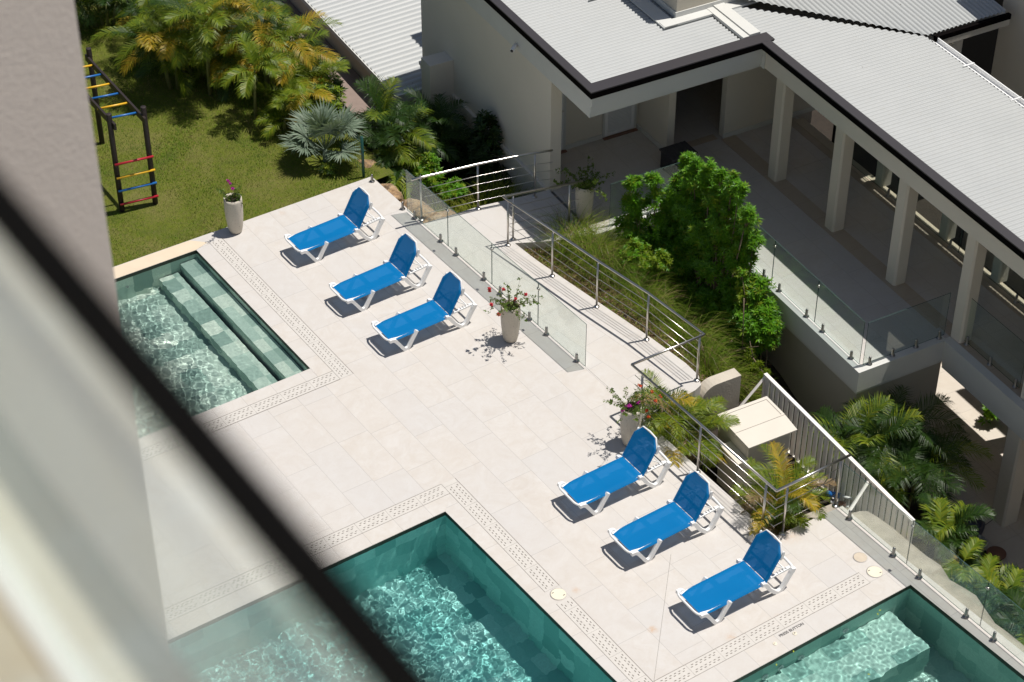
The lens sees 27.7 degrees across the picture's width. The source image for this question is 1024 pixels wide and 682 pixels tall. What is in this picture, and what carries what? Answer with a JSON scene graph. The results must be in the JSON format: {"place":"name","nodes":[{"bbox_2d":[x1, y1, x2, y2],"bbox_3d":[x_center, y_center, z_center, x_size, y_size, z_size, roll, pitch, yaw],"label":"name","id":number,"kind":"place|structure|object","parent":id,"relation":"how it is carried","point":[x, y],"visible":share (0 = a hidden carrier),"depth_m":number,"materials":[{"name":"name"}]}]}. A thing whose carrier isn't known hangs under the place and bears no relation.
{"place":"outdoors","nodes":[
{"label":"outdoors","id":0,"kind":"place"},
{"bbox_2d":[75,0,393,266],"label":"lawn","id":1,"kind":"structure","parent":0,"point":[183,214],"depth_m":43.07,"materials":[{"name":"plant"}]},
{"bbox_2d":[74,0,142,27],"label":"areca palm","id":2,"kind":"object","parent":1,"relation":"on","point":[91,21],"visible":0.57,"depth_m":46.77,"materials":[{"name":"green plant"}]},
{"bbox_2d":[84,47,158,211],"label":"climbing frame","id":3,"kind":"object","parent":1,"relation":"on","point":[92,66],"visible":0.81,"depth_m":41.17,"materials":[{"name":"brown wood"}]},
{"bbox_2d":[90,2,217,72],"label":"areca palm","id":4,"kind":"object","parent":1,"relation":"on","point":[123,22],"visible":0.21,"depth_m":45.58,"materials":[{"name":"green plant"}]},
{"bbox_2d":[111,11,205,89],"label":"areca palm","id":5,"kind":"object","parent":1,"relation":"on","point":[146,45],"visible":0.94,"depth_m":44.02,"materials":[{"name":"green plant"}]},
{"bbox_2d":[122,0,221,37],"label":"areca palm","id":6,"kind":"object","parent":1,"relation":"on","point":[139,6],"visible":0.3,"depth_m":44.86,"materials":[{"name":"green plant"}]},
{"bbox_2d":[135,18,242,98],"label":"areca palm","id":7,"kind":"object","parent":1,"relation":"on","point":[169,67],"visible":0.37,"depth_m":44.88,"materials":[{"name":"green plant"}]},
{"bbox_2d":[138,0,255,95],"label":"areca palm","id":8,"kind":"object","parent":1,"relation":"on","point":[207,8],"visible":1,"depth_m":43.60,"materials":[{"name":"green plant"}]},
{"bbox_2d":[186,12,278,103],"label":"areca palm","id":9,"kind":"object","parent":1,"relation":"on","point":[235,54],"visible":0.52,"depth_m":44.71,"materials":[{"name":"green plant"}]},
{"bbox_2d":[185,0,288,70],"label":"areca palm","id":10,"kind":"object","parent":1,"relation":"on","point":[245,10],"visible":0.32,"depth_m":44.99,"materials":[{"name":"green plant"}]},
{"bbox_2d":[219,31,289,118],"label":"areca palm","id":11,"kind":"object","parent":1,"relation":"on","point":[251,57],"visible":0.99,"depth_m":43.29,"materials":[{"name":"green plant"}]},
{"bbox_2d":[254,86,314,139],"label":"areca palm","id":12,"kind":"object","parent":1,"relation":"on","point":[283,112],"visible":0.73,"depth_m":43.55,"materials":[{"name":"green plant"}]},
{"bbox_2d":[251,38,349,114],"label":"areca palm","id":13,"kind":"object","parent":1,"relation":"on","point":[299,84],"visible":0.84,"depth_m":43.96,"materials":[{"name":"green plant"}]},
{"bbox_2d":[294,51,347,101],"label":"bush","id":14,"kind":"object","parent":1,"relation":"on","point":[335,80],"visible":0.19,"depth_m":44.78,"materials":[{"name":"green plant"}]},
{"bbox_2d":[276,98,366,163],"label":"fan palm","id":15,"kind":"object","parent":1,"relation":"on","point":[322,121],"visible":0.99,"depth_m":42.55,"materials":[{"name":"plant"}]},
{"bbox_2d":[318,159,337,177],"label":"bush","id":16,"kind":"object","parent":1,"relation":"on","point":[322,168],"visible":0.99,"depth_m":42.53,"materials":[{"name":"green plant"}]},
{"bbox_2d":[327,99,364,177],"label":"fence","id":17,"kind":"object","parent":1,"relation":"on","point":[361,152],"visible":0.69,"depth_m":42.45,"materials":[{"name":"green metal"}]},
{"bbox_2d":[257,0,387,117],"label":"annex path","id":18,"kind":"structure","parent":0,"point":[359,100],"depth_m":47.62,"materials":[{"name":"concrete"}]},
{"bbox_2d":[222,3,500,212],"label":"planting bed","id":19,"kind":"object","parent":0,"point":[447,175],"visible":0.06,"depth_m":44.41,"materials":[{"name":"plant"}]},
{"bbox_2d":[219,0,342,90],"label":"areca palm","id":20,"kind":"object","parent":19,"relation":"on","point":[268,28],"visible":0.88,"depth_m":44.37,"materials":[{"name":"green plant"}]},
{"bbox_2d":[298,73,346,113],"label":"bush","id":21,"kind":"object","parent":19,"relation":"on","point":[338,105],"visible":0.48,"depth_m":44.03,"materials":[{"name":"green plant"}]},
{"bbox_2d":[380,182,402,201],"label":"garden rock","id":22,"kind":"object","parent":19,"relation":"on","point":[394,191],"visible":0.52,"depth_m":42.48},
{"bbox_2d":[349,73,438,180],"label":"areca palm","id":23,"kind":"object","parent":19,"relation":"on","point":[400,113],"visible":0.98,"depth_m":43.42,"materials":[{"name":"green plant"}]},
{"bbox_2d":[371,145,429,199],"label":"areca palm","id":24,"kind":"object","parent":19,"relation":"on","point":[401,173],"visible":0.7,"depth_m":43.04,"materials":[{"name":"green plant"}]},
{"bbox_2d":[402,198,434,222],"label":"garden rock","id":25,"kind":"object","parent":19,"relation":"on","point":[411,204],"visible":0.44,"depth_m":41.98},
{"bbox_2d":[376,86,472,175],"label":"areca palm","id":26,"kind":"object","parent":19,"relation":"on","point":[444,120],"visible":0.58,"depth_m":43.93,"materials":[{"name":"green plant"}]},
{"bbox_2d":[354,106,511,208],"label":"bush","id":27,"kind":"object","parent":19,"relation":"on","point":[496,168],"visible":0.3,"depth_m":43.84,"materials":[{"name":"green plant"}]},
{"bbox_2d":[426,209,455,221],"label":"garden rock","id":28,"kind":"object","parent":19,"relation":"on","point":[437,215],"visible":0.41,"depth_m":41.90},
{"bbox_2d":[413,151,471,211],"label":"shrub","id":29,"kind":"object","parent":19,"relation":"on","point":[428,165],"visible":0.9,"depth_m":42.74,"materials":[{"name":"green plant"}]},
{"bbox_2d":[424,168,539,212],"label":"tall grass","id":30,"kind":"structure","parent":19,"relation":"on","point":[465,206],"depth_m":42.71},
{"bbox_2d":[465,109,504,167],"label":"bush","id":31,"kind":"object","parent":19,"relation":"on","point":[483,138],"visible":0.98,"depth_m":43.41,"materials":[{"name":"green plant"}]},
{"bbox_2d":[424,190,700,421],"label":"walkway","id":32,"kind":"structure","parent":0,"point":[613,345],"depth_m":39.36,"materials":[{"name":"tile"}]},
{"bbox_2d":[411,149,552,221],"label":"steel railing","id":33,"kind":"object","parent":32,"relation":"on","point":[422,219],"visible":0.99,"depth_m":41.18,"materials":[{"name":"metal"}]},
{"bbox_2d":[502,180,705,381],"bbox_3d":[1.692,-0.994,38.699,1.666,1.120,5.681,-15,41,-19],"label":"steel railing","id":34,"kind":"object","parent":32,"relation":"on","point":[552,275],"visible":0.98,"depth_m":38.86,"materials":[{"name":"metal"}]},
{"bbox_2d":[115,177,1023,681],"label":"pool deck","id":35,"kind":"structure","parent":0,"point":[493,423],"depth_m":35.74,"materials":[{"name":"tile"}]},
{"bbox_2d":[113,240,206,278],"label":"pool coping","id":36,"kind":"object","parent":35,"relation":"on","point":[154,258],"visible":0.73,"depth_m":40.33,"materials":[{"name":"stone"}]},
{"bbox_2d":[115,250,309,368],"bbox_3d":[-6.745,0.474,38.504,4.380,0.949,4.490,-23,44,-26],"label":"pool basin","id":37,"kind":"object","parent":35,"relation":"in","point":[221,277],"visible":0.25,"depth_m":39.94,"materials":[{"name":"tile"}]},
{"bbox_2d":[115,252,308,437],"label":"pool water","id":38,"kind":"structure","parent":37,"relation":"in","point":[209,336],"depth_m":38.59,"materials":[{"name":"liquid"}]},
{"bbox_2d":[139,369,317,449],"bbox_3d":[-5.397,1.344,36.660,4.376,0.003,0.296,-23,44,-26],"label":"pool coping","id":39,"kind":"object","parent":35,"relation":"on","point":[146,441],"visible":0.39,"depth_m":37.05,"materials":[{"name":"stone"}]},
{"bbox_2d":[216,179,243,233],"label":"potted plant","id":40,"kind":"object","parent":35,"relation":"on","point":[233,206],"visible":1,"depth_m":40.59,"materials":[{"name":"white plant"}]},
{"bbox_2d":[140,238,353,460],"bbox_3d":[-6.343,0.147,38.146,4.959,0.007,5.066,-23,44,-26],"label":"drain grate","id":41,"kind":"object","parent":35,"relation":"on","point":[311,339],"visible":0.86,"depth_m":37.98,"materials":[{"name":"stone"}]},
{"bbox_2d":[197,242,331,376],"bbox_3d":[-4.741,-0.643,39.138,0.325,0.003,4.810,-23,44,-26],"label":"pool coping","id":42,"kind":"object","parent":35,"relation":"on","point":[262,308],"visible":1,"depth_m":39.07,"materials":[{"name":"stone"}]},
{"bbox_2d":[166,494,449,639],"bbox_3d":[-4.122,4.018,33.329,7.680,0.003,0.370,-23,44,-26],"label":"pool coping","id":43,"kind":"object","parent":35,"relation":"on","point":[182,624],"visible":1,"depth_m":33.52,"materials":[{"name":"stone"}]},
{"bbox_2d":[284,186,384,261],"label":"sun lounger","id":44,"kind":"object","parent":35,"relation":"on","point":[326,233],"visible":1,"depth_m":40.47,"materials":[{"name":"blue fabric"}]},
{"bbox_2d":[329,233,431,310],"bbox_3d":[-2.503,-1.327,39.234,1.950,0.988,0.684,-24,44,-27],"label":"sun lounger","id":45,"kind":"object","parent":35,"relation":"on","point":[386,273],"visible":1,"depth_m":39.26,"materials":[{"name":"blue fabric"}]},
{"bbox_2d":[168,512,615,681],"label":"pool basin","id":46,"kind":"object","parent":35,"relation":"in","point":[198,627],"visible":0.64,"depth_m":33.33,"materials":[{"name":"green tile"}]},
{"bbox_2d":[170,514,613,681],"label":"pool water","id":47,"kind":"structure","parent":46,"relation":"in","point":[450,599],"depth_m":32.74,"materials":[{"name":"liquid"}]},
{"bbox_2d":[164,478,652,681],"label":"drain grate","id":48,"kind":"object","parent":35,"relation":"on","point":[622,661],"visible":0.73,"depth_m":33.70,"materials":[{"name":"stone"}]},
{"bbox_2d":[371,271,476,350],"bbox_3d":[-1.638,-0.582,38.308,1.950,0.988,0.684,-23,44,-26],"label":"sun lounger","id":49,"kind":"object","parent":35,"relation":"on","point":[450,291],"visible":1,"depth_m":38.33,"materials":[{"name":"blue fabric"}]},
{"bbox_2d":[406,171,586,365],"bbox_3d":[-0.381,-1.443,39.320,0.110,1.017,5.998,-23,44,-27],"label":"glass balustrade","id":50,"kind":"object","parent":35,"relation":"on","point":[528,318],"visible":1,"depth_m":39.36,"materials":[{"name":"glass"}]},
{"bbox_2d":[484,277,543,342],"bbox_3d":[0.016,-0.512,37.886,0.907,1.378,1.078,30,47,32],"label":"potted plant","id":51,"kind":"object","parent":35,"relation":"on","point":[509,313],"visible":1,"depth_m":37.91,"materials":[{"name":"green plant"}]},
{"bbox_2d":[445,494,630,681],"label":"pool coping","id":52,"kind":"object","parent":35,"relation":"on","point":[465,521],"visible":1,"depth_m":33.49,"materials":[{"name":"stone"}]},
{"bbox_2d":[550,588,566,599],"bbox_3d":[0.745,4.060,33.287,0.274,0.010,0.274,-23,44,-26],"label":"skimmer cover","id":53,"kind":"object","parent":35,"relation":"on","point":[558,593],"visible":1,"depth_m":33.27,"materials":[{"name":"plastic"}]},
{"bbox_2d":[557,426,671,515],"bbox_3d":[1.717,2.153,34.910,1.950,0.988,0.684,-23,44,-26],"label":"sun lounger","id":54,"kind":"object","parent":35,"relation":"on","point":[586,488],"visible":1,"depth_m":34.93,"materials":[{"name":"blue fabric"}]},
{"bbox_2d":[604,383,666,445],"bbox_3d":[2.122,1.256,35.768,1.051,1.279,1.049,-8,39,-9],"label":"potted plant","id":55,"kind":"object","parent":35,"relation":"on","point":[631,410],"visible":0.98,"depth_m":35.65,"materials":[{"name":"green plant"}]},
{"bbox_2d":[608,470,724,562],"bbox_3d":[2.522,2.852,34.041,1.950,0.988,0.684,-23,44,-26],"label":"sun lounger","id":56,"kind":"object","parent":35,"relation":"on","point":[636,535],"visible":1,"depth_m":34.06,"materials":[{"name":"blue fabric"}]},
{"bbox_2d":[631,364,777,530],"bbox_3d":[3.194,1.832,35.181,0.136,1.120,3.900,-23,44,-26],"label":"steel railing","id":57,"kind":"object","parent":35,"relation":"on","point":[712,435],"visible":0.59,"depth_m":34.95,"materials":[{"name":"metal"}]},
{"bbox_2d":[675,529,795,624],"bbox_3d":[3.554,3.720,32.962,1.950,0.988,0.684,-22,44,-25],"label":"sun lounger","id":58,"kind":"object","parent":35,"relation":"on","point":[727,587],"visible":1,"depth_m":32.98,"materials":[{"name":"blue fabric"}]},
{"bbox_2d":[654,572,869,681],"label":"drain grate","id":59,"kind":"object","parent":35,"relation":"on","point":[760,632],"visible":1,"depth_m":32.68,"materials":[{"name":"stone"}]},
{"bbox_2d":[686,571,910,681],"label":"pool coping","id":60,"kind":"object","parent":35,"relation":"on","point":[750,659],"visible":1,"depth_m":32.68,"materials":[{"name":"stone"}]},
{"bbox_2d":[774,454,850,535],"bbox_3d":[4.923,2.563,34.275,1.570,1.120,0.116,-23,44,-26],"label":"steel railing","id":61,"kind":"object","parent":35,"relation":"on","point":[783,532],"visible":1,"depth_m":34.14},
{"bbox_2d":[866,566,882,577],"bbox_3d":[5.891,3.746,33.694,0.274,0.010,0.274,-23,44,-26],"label":"skimmer cover","id":62,"kind":"object","parent":35,"relation":"on","point":[874,571],"visible":1,"depth_m":33.69,"materials":[{"name":"plastic"}]},
{"bbox_2d":[733,585,1023,681],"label":"pool basin","id":63,"kind":"object","parent":35,"relation":"in","point":[973,636],"visible":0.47,"depth_m":32.67,"materials":[{"name":"green tile"}]},
{"bbox_2d":[737,587,1023,681],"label":"pool water","id":64,"kind":"structure","parent":63,"relation":"in","point":[909,634],"depth_m":32.36,"materials":[{"name":"liquid"}]},
{"bbox_2d":[837,463,1023,662],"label":"glass balustrade","id":65,"kind":"object","parent":35,"relation":"on","point":[965,615],"visible":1,"depth_m":33.23,"materials":[{"name":"glass"}]},
{"bbox_2d":[852,511,1023,651],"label":"stone ledge","id":66,"kind":"object","parent":35,"relation":"attached to","point":[933,570],"visible":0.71,"depth_m":33.94,"materials":[{"name":"stone"}]},
{"bbox_2d":[187,110,1023,677],"bbox_3d":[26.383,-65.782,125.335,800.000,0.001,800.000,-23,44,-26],"label":"ground","id":67,"kind":"structure","parent":0,"point":[925,208],"depth_m":46.03,"materials":[{"name":"plant"}]},
{"bbox_2d":[0,0,198,681],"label":"hotel building","id":68,"kind":"structure","parent":67,"relation":"on","point":[76,537],"depth_m":6.29,"materials":[{"name":"paint"}]},
{"bbox_2d":[0,173,440,681],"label":"balcony railing","id":69,"kind":"object","parent":68,"relation":"on","point":[357,626],"depth_m":0.91,"materials":[{"name":"black metal"}]},
{"bbox_2d":[289,0,421,107],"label":"annex building","id":70,"kind":"structure","parent":67,"relation":"on","point":[380,38],"depth_m":47.87,"materials":[{"name":"metal"}]},
{"bbox_2d":[419,0,1023,526],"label":"villa building","id":71,"kind":"structure","parent":67,"relation":"on","point":[917,98],"depth_m":40.36,"materials":[{"name":"paint"}]},
{"bbox_2d":[553,155,615,220],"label":"potted plant","id":72,"kind":"object","parent":71,"relation":"on","point":[584,194],"visible":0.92,"depth_m":40.95,"materials":[{"name":"green plant"}]},
{"bbox_2d":[605,104,634,136],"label":"louvred door","id":73,"kind":"structure","parent":71,"relation":"in","point":[619,120],"depth_m":43.62,"materials":[{"name":"white plastic"}]},
{"bbox_2d":[659,141,697,176],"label":"woven chest","id":74,"kind":"object","parent":71,"relation":"on","point":[670,154],"visible":0.79,"depth_m":42.50,"materials":[{"name":"black plastic"}]},
{"bbox_2d":[758,227,864,363],"bbox_3d":[4.938,-1.524,39.438,0.110,1.017,5.758,-19,42,-22],"label":"glass balustrade","id":75,"kind":"object","parent":71,"relation":"on","point":[821,330],"visible":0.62,"depth_m":38.59,"materials":[{"name":"glass"}]},
{"bbox_2d":[863,293,950,365],"bbox_3d":[7.195,-0.208,37.804,1.848,1.017,0.110,-19,42,-22],"label":"glass balustrade","id":76,"kind":"object","parent":71,"relation":"on","point":[892,354],"visible":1,"depth_m":37.97,"materials":[{"name":"glass"}]},
{"bbox_2d":[852,164,1023,306],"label":"glass balustrade","id":77,"kind":"object","parent":71,"relation":"on","point":[949,246],"visible":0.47,"depth_m":40.60,"materials":[{"name":"glass"}]},
{"bbox_2d":[964,299,1023,387],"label":"glass balustrade","id":78,"kind":"object","parent":71,"relation":"on","point":[990,363],"visible":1,"depth_m":37.70,"materials":[{"name":"glass"}]},
{"bbox_2d":[800,392,925,508],"bbox_3d":[6.309,2.401,37.997,2.386,2.935,2.185,-1,39,-2],"label":"areca palm","id":79,"kind":"object","parent":67,"relation":"on","point":[838,423],"visible":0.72,"depth_m":37.38,"materials":[{"name":"green plant"}]},
{"bbox_2d":[846,443,911,513],"bbox_3d":[6.555,3.021,37.825,1.360,2.182,1.480,-23,44,-26],"label":"areca palm","id":80,"kind":"object","parent":67,"relation":"on","point":[891,489],"visible":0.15,"depth_m":37.12,"materials":[{"name":"green plant"}]},
{"bbox_2d":[821,384,994,533],"bbox_3d":[7.108,2.594,37.816,3.103,2.875,3.456,3,39,4],"label":"areca palm","id":81,"kind":"object","parent":67,"relation":"on","point":[922,441],"visible":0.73,"depth_m":37.15,"materials":[{"name":"green plant"}]},
{"bbox_2d":[901,492,996,569],"bbox_3d":[7.483,3.931,36.276,1.662,2.706,1.615,-3,39,-4],"label":"areca palm","id":82,"kind":"object","parent":67,"relation":"on","point":[941,524],"visible":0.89,"depth_m":35.55,"materials":[{"name":"green plant"}]},
{"bbox_2d":[934,536,988,589],"bbox_3d":[7.487,4.644,35.585,1.266,2.456,1.335,-2,39,-3],"label":"areca palm","id":83,"kind":"object","parent":67,"relation":"on","point":[958,571],"visible":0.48,"depth_m":35.04,"materials":[{"name":"green plant"}]},
{"bbox_2d":[950,553,1023,640],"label":"areca palm","id":84,"kind":"object","parent":67,"relation":"on","point":[999,582],"visible":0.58,"depth_m":35.01,"materials":[{"name":"green plant"}]},
{"bbox_2d":[962,0,1023,297],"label":"neighbour tower","id":85,"kind":"structure","parent":67,"relation":"on","point":[1007,71],"depth_m":42.41,"materials":[{"name":"paint"}]},
{"bbox_2d":[964,578,1023,636],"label":"areca palm","id":86,"kind":"object","parent":67,"relation":"on","point":[970,587],"visible":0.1,"depth_m":34.65,"materials":[{"name":"green plant"}]},
{"bbox_2d":[988,586,1023,644],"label":"areca palm","id":87,"kind":"object","parent":67,"relation":"on","point":[1003,619],"visible":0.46,"depth_m":34.26,"materials":[{"name":"green plant"}]},
{"bbox_2d":[520,197,809,433],"bbox_3d":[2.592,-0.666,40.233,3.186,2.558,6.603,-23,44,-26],"label":"fountain grass","id":88,"kind":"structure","parent":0,"point":[710,361],"depth_m":39.69,"materials":[{"name":"green plant"}]},
{"bbox_2d":[524,243,709,382],"bbox_3d":[2.043,-0.448,39.774,0.958,1.058,5.057,-29,47,-31],"label":"ground cover","id":89,"kind":"object","parent":88,"relation":"on","point":[651,327],"visible":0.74,"depth_m":39.68,"materials":[{"name":"green plant"}]},
{"bbox_2d":[611,174,652,272],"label":"shrub","id":90,"kind":"object","parent":88,"relation":"on","point":[632,204],"visible":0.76,"depth_m":40.28,"materials":[{"name":"green plant"}]},
{"bbox_2d":[617,236,673,287],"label":"shrub","id":91,"kind":"object","parent":88,"relation":"on","point":[654,260],"visible":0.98,"depth_m":39.97,"materials":[{"name":"green plant"}]},
{"bbox_2d":[639,171,671,284],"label":"shrub","id":92,"kind":"object","parent":88,"relation":"on","point":[652,179],"visible":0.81,"depth_m":40.11,"materials":[{"name":"green plant"}]},
{"bbox_2d":[649,150,757,338],"bbox_3d":[3.655,-1.932,39.962,1.291,4.270,3.228,-23,44,-26],"label":"shrub","id":93,"kind":"object","parent":88,"relation":"on","point":[701,211],"visible":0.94,"depth_m":39.31,"materials":[{"name":"green plant"}]},
{"bbox_2d":[694,368,740,433],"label":"concrete wall","id":94,"kind":"structure","parent":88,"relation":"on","point":[726,384],"depth_m":37.64,"materials":[{"name":"concrete"}]},
{"bbox_2d":[683,269,784,400],"bbox_3d":[4.288,-0.313,39.906,1.302,2.604,2.279,-23,44,-26],"label":"shrub","id":95,"kind":"object","parent":88,"relation":"on","point":[764,324],"visible":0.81,"depth_m":39.23,"materials":[{"name":"green plant"}]},
{"bbox_2d":[715,209,766,364],"bbox_3d":[4.327,-1.068,39.543,0.958,3.604,0.822,19,42,22],"label":"shrub","id":96,"kind":"object","parent":88,"relation":"on","point":[753,241],"visible":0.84,"depth_m":38.94,"materials":[{"name":"green plant"}]},
{"bbox_2d":[721,298,770,379],"bbox_3d":[4.369,0.043,38.749,0.326,1.851,1.608,-20,43,-23],"label":"shrub","id":97,"kind":"object","parent":88,"relation":"on","point":[757,364],"visible":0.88,"depth_m":38.71,"materials":[{"name":"green plant"}]},
{"bbox_2d":[732,266,767,398],"bbox_3d":[4.501,-0.095,39.375,0.530,2.704,1.198,-23,44,-26],"label":"shrub","id":98,"kind":"object","parent":88,"relation":"on","point":[741,270],"visible":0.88,"depth_m":39.10,"materials":[{"name":"green plant"}]},
{"bbox_2d":[685,400,832,527],"bbox_3d":[4.606,2.657,36.891,3.600,0.120,4.400,-23,44,-26],"label":"planting bed","id":99,"kind":"object","parent":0,"point":[712,476],"visible":0.08,"depth_m":37.30,"materials":[{"name":"soil"}]},
{"bbox_2d":[629,368,739,471],"bbox_3d":[2.945,1.623,36.778,2.175,1.975,2.382,-23,44,-26],"label":"areca palm","id":100,"kind":"object","parent":99,"relation":"on","point":[690,404],"visible":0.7,"depth_m":36.35,"materials":[{"name":"green plant"}]},
{"bbox_2d":[715,396,796,500],"bbox_3d":[4.247,1.944,36.926,1.260,1.274,1.010,-19,42,-22],"label":"equipment box","id":101,"kind":"object","parent":99,"relation":"on","point":[765,419],"visible":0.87,"depth_m":36.51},
{"bbox_2d":[730,441,836,536],"bbox_3d":[4.435,2.752,35.065,2.368,2.062,2.003,-23,44,-26],"label":"areca palm","id":102,"kind":"object","parent":99,"relation":"on","point":[782,478],"visible":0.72,"depth_m":34.65,"materials":[{"name":"green plant"}]},
{"bbox_2d":[739,373,914,542],"bbox_3d":[5.299,2.402,36.341,0.839,1.295,4.404,-19,42,-22],"label":"slatted fence","id":103,"kind":"object","parent":99,"relation":"on","point":[767,379],"visible":0.55,"depth_m":36.34,"materials":[{"name":"metal"}]},
{"bbox_2d":[910,362,1023,581],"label":"path","id":104,"kind":"structure","parent":0,"point":[967,405],"depth_m":40.20,"materials":[{"name":"concrete"}]},
{"bbox_2d":[959,517,984,538],"bbox_3d":[8.418,3.424,38.509,0.682,0.446,0.447,25,45,28],"label":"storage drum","id":105,"kind":"object","parent":104,"relation":"on","point":[981,525],"visible":0.2,"depth_m":38.27,"materials":[{"name":"blue plastic"}]},
{"bbox_2d":[977,404,999,425],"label":"bush","id":106,"kind":"object","parent":104,"relation":"on","point":[988,414],"visible":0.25,"depth_m":40.79,"materials":[{"name":"green plant"}]},
{"bbox_2d":[987,546,1006,562],"bbox_3d":[8.900,3.944,38.149,0.364,0.141,0.364,-23,44,-26],"label":"red basin","id":107,"kind":"object","parent":104,"relation":"on","point":[1000,552],"visible":0.73,"depth_m":38.11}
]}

